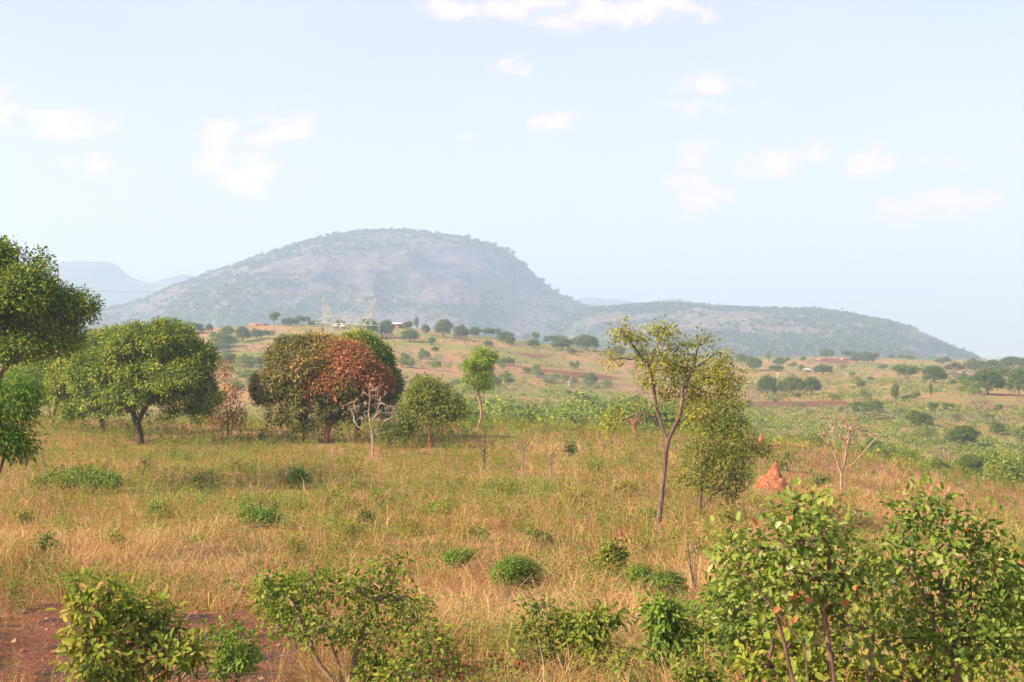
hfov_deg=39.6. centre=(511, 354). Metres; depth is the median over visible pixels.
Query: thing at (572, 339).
round tree
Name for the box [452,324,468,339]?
round tree
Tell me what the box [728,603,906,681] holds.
yellow green bush
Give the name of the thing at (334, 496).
olive bush
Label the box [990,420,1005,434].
round tree
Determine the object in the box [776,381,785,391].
round tree
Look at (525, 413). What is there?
light green tree
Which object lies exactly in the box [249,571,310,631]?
green bush
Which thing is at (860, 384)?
round tree
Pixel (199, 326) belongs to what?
round tree
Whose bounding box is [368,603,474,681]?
weedy bush
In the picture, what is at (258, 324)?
brick house
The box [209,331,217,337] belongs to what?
light green tree
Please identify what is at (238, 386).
light green tree
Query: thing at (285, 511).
tall straw
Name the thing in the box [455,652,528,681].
green bush
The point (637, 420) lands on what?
pollarded tree
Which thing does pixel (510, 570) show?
umbrella bush
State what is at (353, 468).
weed clump
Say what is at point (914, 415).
round tree
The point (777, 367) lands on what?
round tree
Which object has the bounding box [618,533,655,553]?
weedy bush
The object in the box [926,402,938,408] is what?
round tree
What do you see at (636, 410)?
round tree
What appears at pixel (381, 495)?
seedling bush
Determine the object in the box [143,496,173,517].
seedling bush
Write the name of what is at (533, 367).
slender far tree
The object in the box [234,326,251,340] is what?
round tree
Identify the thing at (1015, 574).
green bush
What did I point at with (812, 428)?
valley scrub
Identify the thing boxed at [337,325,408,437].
mango tree
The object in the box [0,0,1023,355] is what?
sky
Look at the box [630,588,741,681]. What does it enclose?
drooping bush
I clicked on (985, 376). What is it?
round tree
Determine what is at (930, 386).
slender far tree
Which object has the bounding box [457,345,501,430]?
slim bright tree
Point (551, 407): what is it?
light green tree
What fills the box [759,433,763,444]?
termite mound
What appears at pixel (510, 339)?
round tree
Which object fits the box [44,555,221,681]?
leafy bush
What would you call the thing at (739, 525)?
weedy bush
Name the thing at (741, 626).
green bush
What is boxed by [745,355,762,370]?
round tree
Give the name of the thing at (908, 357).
light green tree
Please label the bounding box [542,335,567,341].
flat topped tree
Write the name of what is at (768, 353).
slender far tree
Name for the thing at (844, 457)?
bare spreading tree
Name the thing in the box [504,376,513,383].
round tree
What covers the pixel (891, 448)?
light green tree
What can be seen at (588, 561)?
weedy bush
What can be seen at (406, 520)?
weedy bush
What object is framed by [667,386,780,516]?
leafy tree
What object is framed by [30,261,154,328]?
mountain
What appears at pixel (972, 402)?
bare far tree
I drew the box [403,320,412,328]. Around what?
round tree
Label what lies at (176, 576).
weedy bush
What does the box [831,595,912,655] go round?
olive bush
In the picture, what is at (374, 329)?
round tree
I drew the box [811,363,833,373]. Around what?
round tree
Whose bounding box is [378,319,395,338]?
round tree
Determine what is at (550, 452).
bare sapling
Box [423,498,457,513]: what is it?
bush
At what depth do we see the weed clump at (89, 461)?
66.03 m
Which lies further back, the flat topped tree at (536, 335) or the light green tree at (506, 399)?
the flat topped tree at (536, 335)
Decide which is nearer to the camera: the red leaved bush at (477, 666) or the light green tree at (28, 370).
the red leaved bush at (477, 666)
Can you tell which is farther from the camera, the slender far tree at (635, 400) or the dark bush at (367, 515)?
the slender far tree at (635, 400)
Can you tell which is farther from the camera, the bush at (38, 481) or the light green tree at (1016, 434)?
the light green tree at (1016, 434)
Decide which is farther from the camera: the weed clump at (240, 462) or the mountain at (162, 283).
the mountain at (162, 283)
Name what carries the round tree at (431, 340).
on the ground at (622, 379)
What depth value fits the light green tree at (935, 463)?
139.26 m
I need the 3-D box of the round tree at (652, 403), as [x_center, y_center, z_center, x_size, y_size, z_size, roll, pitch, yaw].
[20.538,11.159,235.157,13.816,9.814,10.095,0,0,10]
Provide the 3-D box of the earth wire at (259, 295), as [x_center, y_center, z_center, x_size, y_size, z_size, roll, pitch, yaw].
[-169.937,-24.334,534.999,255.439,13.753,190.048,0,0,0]
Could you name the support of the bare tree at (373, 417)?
on the ground at (622, 379)
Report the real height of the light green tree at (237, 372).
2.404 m
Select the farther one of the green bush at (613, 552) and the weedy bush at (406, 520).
the weedy bush at (406, 520)
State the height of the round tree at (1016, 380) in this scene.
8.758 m
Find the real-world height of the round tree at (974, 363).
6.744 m
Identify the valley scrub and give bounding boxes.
[0,321,1023,490]
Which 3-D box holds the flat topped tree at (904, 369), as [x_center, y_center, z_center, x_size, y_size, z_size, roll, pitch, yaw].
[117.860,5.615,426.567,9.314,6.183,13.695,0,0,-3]
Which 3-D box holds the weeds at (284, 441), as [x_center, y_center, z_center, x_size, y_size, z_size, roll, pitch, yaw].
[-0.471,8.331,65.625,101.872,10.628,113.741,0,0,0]
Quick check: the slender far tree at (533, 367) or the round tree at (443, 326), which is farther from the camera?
the round tree at (443, 326)
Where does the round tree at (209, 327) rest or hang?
on the ground at (622, 379)
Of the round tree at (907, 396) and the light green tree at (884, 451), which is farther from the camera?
the round tree at (907, 396)
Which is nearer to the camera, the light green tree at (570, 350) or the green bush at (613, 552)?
the green bush at (613, 552)
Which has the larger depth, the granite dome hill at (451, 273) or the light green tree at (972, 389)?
the granite dome hill at (451, 273)
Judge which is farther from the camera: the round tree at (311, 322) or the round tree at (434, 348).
the round tree at (311, 322)
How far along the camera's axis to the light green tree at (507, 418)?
167.73 m
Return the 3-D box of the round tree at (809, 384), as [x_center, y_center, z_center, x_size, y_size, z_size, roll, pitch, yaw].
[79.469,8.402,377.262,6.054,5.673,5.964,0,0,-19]
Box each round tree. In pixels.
[149,317,181,323]
[180,322,205,332]
[205,323,213,330]
[209,342,235,350]
[210,332,239,344]
[219,350,236,365]
[220,326,234,334]
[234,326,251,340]
[250,328,262,338]
[253,356,265,365]
[281,317,299,325]
[306,320,320,324]
[359,319,378,334]
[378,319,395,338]
[400,329,420,340]
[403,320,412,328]
[421,323,429,334]
[427,336,435,344]
[430,346,439,350]
[433,319,453,335]
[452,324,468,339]
[467,326,481,336]
[483,340,493,345]
[491,375,501,385]
[495,331,514,342]
[503,356,514,365]
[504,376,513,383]
[505,336,515,345]
[525,339,540,347]
[549,337,572,350]
[570,336,583,345]
[573,334,599,349]
[579,392,588,399]
[583,371,597,384]
[606,393,662,409]
[608,400,672,431]
[610,345,626,356]
[635,348,650,356]
[734,353,747,362]
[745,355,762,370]
[754,375,779,396]
[768,365,783,370]
[772,357,786,364]
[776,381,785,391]
[782,374,804,393]
[799,433,827,446]
[802,376,822,394]
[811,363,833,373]
[819,347,834,356]
[850,353,860,362]
[856,380,866,386]
[859,351,875,363]
[864,436,884,448]
[877,364,887,368]
[900,394,913,399]
[903,409,935,425]
[921,365,949,382]
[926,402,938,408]
[941,403,954,409]
[943,425,983,444]
[955,452,983,478]
[961,357,984,370]
[967,367,1007,394]
[981,359,1002,369]
[984,412,994,418]
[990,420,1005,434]
[999,356,1023,368]
[1005,366,1023,396]
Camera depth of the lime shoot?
105.72 m
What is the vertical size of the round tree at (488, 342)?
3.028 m
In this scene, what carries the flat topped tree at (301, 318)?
on the ground at (622, 379)
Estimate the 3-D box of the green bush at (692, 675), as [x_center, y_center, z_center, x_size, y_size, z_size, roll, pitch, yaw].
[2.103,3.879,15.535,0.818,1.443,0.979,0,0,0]
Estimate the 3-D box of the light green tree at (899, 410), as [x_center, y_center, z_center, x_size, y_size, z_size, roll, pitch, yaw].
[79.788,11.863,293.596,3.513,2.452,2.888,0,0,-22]
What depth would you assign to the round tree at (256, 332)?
533.66 m
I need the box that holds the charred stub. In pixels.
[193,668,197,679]
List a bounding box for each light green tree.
[1,356,64,427]
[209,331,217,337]
[232,383,242,389]
[233,370,241,376]
[234,351,256,368]
[238,369,256,378]
[396,356,406,365]
[399,351,410,359]
[405,357,415,366]
[418,347,430,357]
[429,359,441,368]
[452,378,460,385]
[458,402,506,422]
[461,385,470,393]
[462,392,485,402]
[466,396,496,410]
[471,394,527,415]
[475,390,509,406]
[485,399,544,414]
[486,396,530,418]
[493,410,553,421]
[496,357,504,363]
[498,370,511,378]
[499,392,518,406]
[501,403,552,423]
[522,366,530,372]
[526,401,560,415]
[532,368,540,376]
[535,400,553,414]
[537,402,552,418]
[543,378,553,383]
[544,395,602,426]
[548,372,559,381]
[551,388,617,417]
[559,374,569,383]
[560,404,608,427]
[561,398,599,413]
[565,347,577,352]
[569,361,578,367]
[582,390,654,423]
[601,378,611,389]
[643,402,705,435]
[662,395,694,418]
[717,406,759,438]
[792,431,812,443]
[826,393,840,399]
[848,371,855,376]
[850,442,872,454]
[853,376,861,381]
[859,389,872,398]
[873,443,893,458]
[882,440,900,456]
[890,407,905,414]
[893,442,921,464]
[904,355,914,359]
[909,390,920,398]
[912,423,938,439]
[924,454,955,470]
[934,356,952,361]
[940,465,971,478]
[946,379,957,384]
[949,412,963,420]
[954,370,967,379]
[957,384,967,391]
[958,377,968,383]
[968,385,982,395]
[976,448,1000,465]
[980,447,1023,491]
[1011,428,1023,441]
[1015,447,1023,470]
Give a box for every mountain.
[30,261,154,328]
[149,274,196,294]
[575,296,694,305]
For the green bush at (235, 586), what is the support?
on the ground at (622, 379)
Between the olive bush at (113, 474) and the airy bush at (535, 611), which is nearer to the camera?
the airy bush at (535, 611)
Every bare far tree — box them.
[743,383,762,400]
[931,444,954,461]
[947,367,961,379]
[966,390,989,411]
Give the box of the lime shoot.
[463,415,478,429]
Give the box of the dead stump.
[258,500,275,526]
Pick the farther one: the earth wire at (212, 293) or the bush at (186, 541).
the earth wire at (212, 293)
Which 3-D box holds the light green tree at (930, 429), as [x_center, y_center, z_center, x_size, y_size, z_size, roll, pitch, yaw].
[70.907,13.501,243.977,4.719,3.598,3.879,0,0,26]
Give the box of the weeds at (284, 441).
[0,405,1023,681]
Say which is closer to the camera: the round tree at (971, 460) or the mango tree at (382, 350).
the mango tree at (382, 350)
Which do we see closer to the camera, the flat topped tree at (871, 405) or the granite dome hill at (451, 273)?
the flat topped tree at (871, 405)
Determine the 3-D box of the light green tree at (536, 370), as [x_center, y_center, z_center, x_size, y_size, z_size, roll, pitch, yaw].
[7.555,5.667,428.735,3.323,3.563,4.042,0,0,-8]
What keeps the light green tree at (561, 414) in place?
on the ground at (622, 379)
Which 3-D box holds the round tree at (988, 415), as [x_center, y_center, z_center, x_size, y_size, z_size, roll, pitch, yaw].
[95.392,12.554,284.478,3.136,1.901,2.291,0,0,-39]
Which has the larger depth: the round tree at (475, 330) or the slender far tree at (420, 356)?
the round tree at (475, 330)
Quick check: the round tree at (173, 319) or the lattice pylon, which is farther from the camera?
the round tree at (173, 319)
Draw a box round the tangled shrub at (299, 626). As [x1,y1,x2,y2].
[244,541,452,681]
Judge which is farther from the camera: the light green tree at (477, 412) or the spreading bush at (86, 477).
the light green tree at (477, 412)
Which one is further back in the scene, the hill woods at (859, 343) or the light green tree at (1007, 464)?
the hill woods at (859, 343)
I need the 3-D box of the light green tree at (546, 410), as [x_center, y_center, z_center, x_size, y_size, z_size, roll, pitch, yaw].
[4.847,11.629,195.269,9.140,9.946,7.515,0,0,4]
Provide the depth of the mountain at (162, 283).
4358.16 m
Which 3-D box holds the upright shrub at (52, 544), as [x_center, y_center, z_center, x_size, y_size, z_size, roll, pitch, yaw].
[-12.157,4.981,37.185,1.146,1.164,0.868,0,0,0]
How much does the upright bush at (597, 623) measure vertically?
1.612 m
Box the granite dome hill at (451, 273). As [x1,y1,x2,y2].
[77,230,586,341]
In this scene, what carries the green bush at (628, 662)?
on the ground at (622, 379)
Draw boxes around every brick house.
[249,324,267,325]
[391,322,404,327]
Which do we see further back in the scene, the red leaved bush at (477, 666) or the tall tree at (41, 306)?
the tall tree at (41, 306)
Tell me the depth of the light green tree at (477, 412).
160.78 m
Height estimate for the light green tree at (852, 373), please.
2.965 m
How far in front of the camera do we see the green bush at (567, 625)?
20.40 m
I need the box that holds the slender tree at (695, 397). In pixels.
[596,312,753,529]
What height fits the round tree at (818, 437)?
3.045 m
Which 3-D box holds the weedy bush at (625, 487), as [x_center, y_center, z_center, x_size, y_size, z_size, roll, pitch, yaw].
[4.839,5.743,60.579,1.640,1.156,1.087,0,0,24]
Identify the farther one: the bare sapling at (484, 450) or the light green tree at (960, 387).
the light green tree at (960, 387)
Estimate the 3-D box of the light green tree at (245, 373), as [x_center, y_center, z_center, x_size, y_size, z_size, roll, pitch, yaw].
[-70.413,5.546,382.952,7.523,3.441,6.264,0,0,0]
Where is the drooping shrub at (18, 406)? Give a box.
[0,365,52,473]
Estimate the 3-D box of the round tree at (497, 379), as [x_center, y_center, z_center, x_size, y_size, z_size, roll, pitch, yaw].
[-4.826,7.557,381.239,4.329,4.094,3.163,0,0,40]
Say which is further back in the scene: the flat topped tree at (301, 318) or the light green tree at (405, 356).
the flat topped tree at (301, 318)
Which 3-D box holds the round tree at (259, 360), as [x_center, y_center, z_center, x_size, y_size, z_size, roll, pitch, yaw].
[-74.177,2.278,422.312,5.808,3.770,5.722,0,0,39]
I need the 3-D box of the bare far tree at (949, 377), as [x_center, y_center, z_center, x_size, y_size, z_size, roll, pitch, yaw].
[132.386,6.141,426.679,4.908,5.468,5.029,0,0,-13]
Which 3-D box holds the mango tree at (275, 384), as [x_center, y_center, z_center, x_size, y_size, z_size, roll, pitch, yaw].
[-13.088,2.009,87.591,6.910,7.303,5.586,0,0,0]
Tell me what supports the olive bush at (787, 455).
on the ground at (622, 379)
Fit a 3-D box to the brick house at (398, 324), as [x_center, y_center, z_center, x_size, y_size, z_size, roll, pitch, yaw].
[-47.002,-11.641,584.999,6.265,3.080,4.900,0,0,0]
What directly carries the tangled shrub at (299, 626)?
on the ground at (622, 379)
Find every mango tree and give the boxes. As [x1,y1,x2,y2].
[42,323,124,431]
[61,315,228,443]
[244,328,357,440]
[297,335,397,442]
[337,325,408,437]
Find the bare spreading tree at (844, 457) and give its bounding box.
[820,417,878,493]
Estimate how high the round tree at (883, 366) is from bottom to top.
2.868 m
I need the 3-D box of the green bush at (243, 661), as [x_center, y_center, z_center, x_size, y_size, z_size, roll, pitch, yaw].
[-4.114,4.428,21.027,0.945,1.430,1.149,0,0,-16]
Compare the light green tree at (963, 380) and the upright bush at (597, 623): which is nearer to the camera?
the upright bush at (597, 623)
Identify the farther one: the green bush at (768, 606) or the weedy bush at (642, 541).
the weedy bush at (642, 541)
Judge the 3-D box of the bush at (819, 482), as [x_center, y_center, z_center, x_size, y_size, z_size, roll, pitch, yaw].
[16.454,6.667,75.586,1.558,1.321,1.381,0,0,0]
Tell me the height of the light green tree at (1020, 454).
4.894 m
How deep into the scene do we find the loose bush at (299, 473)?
59.76 m
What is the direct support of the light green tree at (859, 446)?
on the ground at (622, 379)
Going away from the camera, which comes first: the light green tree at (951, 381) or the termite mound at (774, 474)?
the termite mound at (774, 474)
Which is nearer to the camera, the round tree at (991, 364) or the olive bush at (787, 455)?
the olive bush at (787, 455)
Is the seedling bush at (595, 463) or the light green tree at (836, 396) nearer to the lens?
the seedling bush at (595, 463)
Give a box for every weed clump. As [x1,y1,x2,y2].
[78,456,115,475]
[221,456,256,471]
[336,458,366,477]
[479,474,524,494]
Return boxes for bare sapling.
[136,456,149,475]
[479,444,490,468]
[516,440,527,473]
[545,449,554,475]
[673,522,711,598]
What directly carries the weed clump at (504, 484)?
on the ground at (622, 379)
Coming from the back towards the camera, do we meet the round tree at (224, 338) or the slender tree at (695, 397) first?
the round tree at (224, 338)
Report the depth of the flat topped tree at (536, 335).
597.76 m
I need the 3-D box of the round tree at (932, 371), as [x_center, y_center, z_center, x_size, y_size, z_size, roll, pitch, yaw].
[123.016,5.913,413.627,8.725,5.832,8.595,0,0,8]
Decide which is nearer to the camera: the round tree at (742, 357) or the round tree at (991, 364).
the round tree at (991, 364)
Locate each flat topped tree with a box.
[262,329,275,338]
[268,311,280,323]
[294,315,311,324]
[482,327,500,337]
[531,331,539,339]
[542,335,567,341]
[840,350,855,355]
[850,399,884,417]
[888,363,921,381]
[994,365,1011,375]
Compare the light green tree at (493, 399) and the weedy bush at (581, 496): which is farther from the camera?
the light green tree at (493, 399)
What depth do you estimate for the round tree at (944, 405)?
312.67 m
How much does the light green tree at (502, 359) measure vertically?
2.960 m
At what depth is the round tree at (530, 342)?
547.37 m
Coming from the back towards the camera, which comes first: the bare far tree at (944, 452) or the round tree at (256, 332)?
the round tree at (256, 332)
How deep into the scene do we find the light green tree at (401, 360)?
425.78 m
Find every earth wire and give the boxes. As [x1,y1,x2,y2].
[90,291,364,297]
[101,290,298,295]
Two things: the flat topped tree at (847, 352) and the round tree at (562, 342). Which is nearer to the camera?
the round tree at (562, 342)
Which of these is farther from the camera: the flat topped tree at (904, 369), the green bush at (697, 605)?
the flat topped tree at (904, 369)
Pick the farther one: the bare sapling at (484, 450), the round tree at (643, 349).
the round tree at (643, 349)
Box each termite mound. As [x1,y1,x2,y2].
[614,529,625,538]
[753,461,790,490]
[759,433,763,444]
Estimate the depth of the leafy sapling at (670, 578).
30.64 m
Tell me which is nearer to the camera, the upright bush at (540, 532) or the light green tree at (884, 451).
the upright bush at (540, 532)
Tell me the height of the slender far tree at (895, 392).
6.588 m
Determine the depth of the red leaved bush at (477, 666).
19.48 m
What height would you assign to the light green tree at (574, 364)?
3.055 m
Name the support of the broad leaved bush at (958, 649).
on the ground at (622, 379)
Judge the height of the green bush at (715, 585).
1.771 m
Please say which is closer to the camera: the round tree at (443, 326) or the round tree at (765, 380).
the round tree at (765, 380)
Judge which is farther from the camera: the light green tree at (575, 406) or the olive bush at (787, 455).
the light green tree at (575, 406)
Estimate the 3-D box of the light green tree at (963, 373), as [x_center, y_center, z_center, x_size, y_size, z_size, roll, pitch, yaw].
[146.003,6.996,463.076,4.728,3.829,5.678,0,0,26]
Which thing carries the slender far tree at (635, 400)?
on the ground at (622, 379)
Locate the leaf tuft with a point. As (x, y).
(647, 511)
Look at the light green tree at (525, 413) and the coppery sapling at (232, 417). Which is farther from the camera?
the light green tree at (525, 413)
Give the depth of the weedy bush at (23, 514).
44.74 m
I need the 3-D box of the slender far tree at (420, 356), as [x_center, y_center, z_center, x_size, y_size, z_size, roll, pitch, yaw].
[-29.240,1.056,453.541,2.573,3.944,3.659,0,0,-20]
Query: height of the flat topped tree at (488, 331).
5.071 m
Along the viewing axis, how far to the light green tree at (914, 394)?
340.14 m
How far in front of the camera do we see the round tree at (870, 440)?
169.75 m
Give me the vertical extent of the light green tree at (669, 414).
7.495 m
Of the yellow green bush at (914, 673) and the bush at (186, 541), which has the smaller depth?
the yellow green bush at (914, 673)
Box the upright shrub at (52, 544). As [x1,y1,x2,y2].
[30,524,63,559]
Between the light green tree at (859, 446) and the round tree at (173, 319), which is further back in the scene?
the round tree at (173, 319)
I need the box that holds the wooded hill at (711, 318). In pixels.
[557,306,967,358]
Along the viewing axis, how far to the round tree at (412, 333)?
527.66 m
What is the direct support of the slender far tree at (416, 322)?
on the ground at (622, 379)
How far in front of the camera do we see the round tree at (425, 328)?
558.78 m
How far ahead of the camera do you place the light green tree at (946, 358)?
739.78 m
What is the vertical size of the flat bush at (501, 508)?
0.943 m
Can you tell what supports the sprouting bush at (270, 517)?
on the ground at (622, 379)
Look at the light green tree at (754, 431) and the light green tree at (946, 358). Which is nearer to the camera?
the light green tree at (754, 431)
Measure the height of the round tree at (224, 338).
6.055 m
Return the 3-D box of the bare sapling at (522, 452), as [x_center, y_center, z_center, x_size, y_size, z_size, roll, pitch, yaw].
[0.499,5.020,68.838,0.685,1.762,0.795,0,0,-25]
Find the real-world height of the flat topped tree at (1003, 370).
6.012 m
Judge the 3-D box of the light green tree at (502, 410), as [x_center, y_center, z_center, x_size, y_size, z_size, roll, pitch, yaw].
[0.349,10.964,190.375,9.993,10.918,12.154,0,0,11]
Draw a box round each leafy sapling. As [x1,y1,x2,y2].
[624,556,655,600]
[644,564,691,597]
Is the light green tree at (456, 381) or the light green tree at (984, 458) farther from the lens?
the light green tree at (456, 381)
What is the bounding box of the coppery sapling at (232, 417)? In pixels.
[207,355,251,435]
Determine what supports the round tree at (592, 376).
on the ground at (622, 379)
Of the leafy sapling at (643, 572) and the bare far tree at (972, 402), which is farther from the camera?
the bare far tree at (972, 402)
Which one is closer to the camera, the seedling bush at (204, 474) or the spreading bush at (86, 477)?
the spreading bush at (86, 477)
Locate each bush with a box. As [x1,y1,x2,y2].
[9,504,41,529]
[24,473,49,489]
[41,461,126,492]
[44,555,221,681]
[95,468,126,491]
[95,528,132,554]
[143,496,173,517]
[159,570,197,592]
[181,466,222,487]
[181,534,207,548]
[202,609,266,681]
[213,573,251,606]
[234,502,286,527]
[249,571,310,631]
[275,531,306,557]
[276,462,317,487]
[293,563,354,587]
[313,486,350,508]
[328,516,369,536]
[346,642,401,681]
[356,505,378,527]
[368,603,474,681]
[369,488,401,505]
[375,414,422,446]
[382,587,442,631]
[391,515,424,535]
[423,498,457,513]
[429,646,531,681]
[439,544,479,577]
[452,520,493,542]
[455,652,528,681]
[486,553,547,600]
[494,502,527,520]
[498,585,567,676]
[524,524,555,551]
[536,600,590,681]
[559,484,596,504]
[562,439,578,455]
[562,599,635,680]
[574,458,605,472]
[580,547,603,572]
[593,535,631,590]
[602,637,664,681]
[609,476,644,496]
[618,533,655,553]
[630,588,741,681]
[667,644,743,681]
[670,590,728,628]
[692,468,910,681]
[692,578,781,681]
[695,561,748,609]
[715,502,739,528]
[725,520,751,536]
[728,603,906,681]
[740,574,789,625]
[770,444,807,471]
[809,468,835,487]
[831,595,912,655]
[845,469,1023,681]
[854,535,916,605]
[854,634,1023,681]
[984,551,1023,639]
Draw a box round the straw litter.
[0,602,315,681]
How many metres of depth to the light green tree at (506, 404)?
202.66 m
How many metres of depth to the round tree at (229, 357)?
421.43 m
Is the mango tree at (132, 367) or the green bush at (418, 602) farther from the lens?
the mango tree at (132, 367)
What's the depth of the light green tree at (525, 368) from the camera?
439.07 m
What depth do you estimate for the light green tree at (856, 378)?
437.09 m
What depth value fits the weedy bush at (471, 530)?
43.36 m
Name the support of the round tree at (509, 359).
on the ground at (622, 379)
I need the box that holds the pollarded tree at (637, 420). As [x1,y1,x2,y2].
[624,410,645,440]
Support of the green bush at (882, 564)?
on the ground at (622, 379)
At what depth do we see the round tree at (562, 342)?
552.15 m
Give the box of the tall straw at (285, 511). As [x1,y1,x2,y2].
[0,448,1023,681]
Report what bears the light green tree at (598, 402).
on the ground at (622, 379)
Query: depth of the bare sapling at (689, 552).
30.65 m
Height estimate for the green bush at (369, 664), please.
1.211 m
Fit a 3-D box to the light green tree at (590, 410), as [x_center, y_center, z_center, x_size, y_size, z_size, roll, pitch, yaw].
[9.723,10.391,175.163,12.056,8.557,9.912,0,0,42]
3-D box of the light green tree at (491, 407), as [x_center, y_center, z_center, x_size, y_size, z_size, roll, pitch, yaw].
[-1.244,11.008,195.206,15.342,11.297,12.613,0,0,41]
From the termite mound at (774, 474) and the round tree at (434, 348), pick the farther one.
the round tree at (434, 348)
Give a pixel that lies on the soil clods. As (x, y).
(194, 612)
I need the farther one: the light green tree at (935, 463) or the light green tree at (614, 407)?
the light green tree at (614, 407)
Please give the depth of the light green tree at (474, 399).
217.44 m
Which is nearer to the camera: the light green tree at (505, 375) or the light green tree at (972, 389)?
the light green tree at (972, 389)
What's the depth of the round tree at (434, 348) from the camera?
499.64 m
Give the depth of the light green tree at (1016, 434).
243.65 m
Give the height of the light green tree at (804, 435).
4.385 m
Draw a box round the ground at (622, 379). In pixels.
[0,325,1023,681]
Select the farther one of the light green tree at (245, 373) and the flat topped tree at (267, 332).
the flat topped tree at (267, 332)
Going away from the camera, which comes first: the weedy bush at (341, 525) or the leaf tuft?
the weedy bush at (341, 525)
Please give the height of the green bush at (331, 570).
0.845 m
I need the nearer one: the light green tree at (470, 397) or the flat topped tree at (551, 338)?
the light green tree at (470, 397)
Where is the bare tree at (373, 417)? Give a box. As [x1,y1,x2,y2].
[346,383,402,456]
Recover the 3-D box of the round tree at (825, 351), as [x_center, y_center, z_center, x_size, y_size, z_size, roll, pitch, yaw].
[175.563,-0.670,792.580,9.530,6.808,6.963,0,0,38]
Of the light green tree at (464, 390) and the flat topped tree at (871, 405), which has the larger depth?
the light green tree at (464, 390)
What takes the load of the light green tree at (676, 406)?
on the ground at (622, 379)
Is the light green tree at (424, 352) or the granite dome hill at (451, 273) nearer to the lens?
the light green tree at (424, 352)
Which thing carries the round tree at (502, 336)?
on the ground at (622, 379)
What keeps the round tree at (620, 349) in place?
on the ground at (622, 379)
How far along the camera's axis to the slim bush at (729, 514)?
48.23 m
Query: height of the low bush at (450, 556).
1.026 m
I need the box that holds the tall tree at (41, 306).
[0,235,105,383]
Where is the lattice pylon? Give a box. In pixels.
[315,297,379,335]
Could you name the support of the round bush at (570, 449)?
on the ground at (622, 379)
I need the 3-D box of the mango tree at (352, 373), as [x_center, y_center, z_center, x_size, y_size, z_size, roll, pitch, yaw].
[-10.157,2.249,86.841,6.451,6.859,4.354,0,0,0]
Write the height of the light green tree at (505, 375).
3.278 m
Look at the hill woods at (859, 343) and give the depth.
1701.82 m
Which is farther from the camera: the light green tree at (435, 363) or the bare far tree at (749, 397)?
the light green tree at (435, 363)
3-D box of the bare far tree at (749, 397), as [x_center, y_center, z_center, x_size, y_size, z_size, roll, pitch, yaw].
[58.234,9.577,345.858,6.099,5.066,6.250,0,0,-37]
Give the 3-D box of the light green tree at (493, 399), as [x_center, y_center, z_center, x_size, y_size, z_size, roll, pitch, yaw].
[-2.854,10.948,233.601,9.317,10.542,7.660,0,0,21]
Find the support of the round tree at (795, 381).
on the ground at (622, 379)
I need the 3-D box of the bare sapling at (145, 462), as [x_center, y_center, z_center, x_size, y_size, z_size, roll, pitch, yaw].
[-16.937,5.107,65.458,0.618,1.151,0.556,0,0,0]
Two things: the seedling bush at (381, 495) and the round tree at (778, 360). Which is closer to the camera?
the seedling bush at (381, 495)
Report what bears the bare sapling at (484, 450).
on the ground at (622, 379)
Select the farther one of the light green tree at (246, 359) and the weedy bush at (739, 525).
the light green tree at (246, 359)
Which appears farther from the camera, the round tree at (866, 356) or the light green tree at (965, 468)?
the round tree at (866, 356)
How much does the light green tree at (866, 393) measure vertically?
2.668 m
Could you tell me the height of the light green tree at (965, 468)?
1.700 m
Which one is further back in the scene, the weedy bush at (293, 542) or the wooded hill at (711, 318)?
the wooded hill at (711, 318)
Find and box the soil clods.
[0,599,298,681]
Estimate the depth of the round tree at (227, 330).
541.65 m
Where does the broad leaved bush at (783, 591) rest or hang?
on the ground at (622, 379)
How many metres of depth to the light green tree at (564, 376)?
413.21 m
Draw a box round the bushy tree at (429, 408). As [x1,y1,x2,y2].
[393,371,473,447]
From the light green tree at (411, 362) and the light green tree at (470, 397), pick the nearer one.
the light green tree at (470, 397)
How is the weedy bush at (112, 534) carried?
on the ground at (622, 379)
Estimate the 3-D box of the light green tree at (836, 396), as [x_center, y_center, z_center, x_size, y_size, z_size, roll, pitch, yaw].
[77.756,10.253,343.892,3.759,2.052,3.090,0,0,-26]
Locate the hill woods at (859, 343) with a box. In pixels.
[556,300,984,359]
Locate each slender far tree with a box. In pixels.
[413,317,418,330]
[417,352,423,362]
[531,364,540,369]
[618,395,657,407]
[765,351,771,361]
[890,381,899,406]
[928,381,932,399]
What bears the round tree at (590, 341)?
on the ground at (622, 379)
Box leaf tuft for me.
[639,503,656,517]
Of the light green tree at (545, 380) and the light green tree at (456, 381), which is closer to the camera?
the light green tree at (456, 381)
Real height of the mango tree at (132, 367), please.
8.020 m

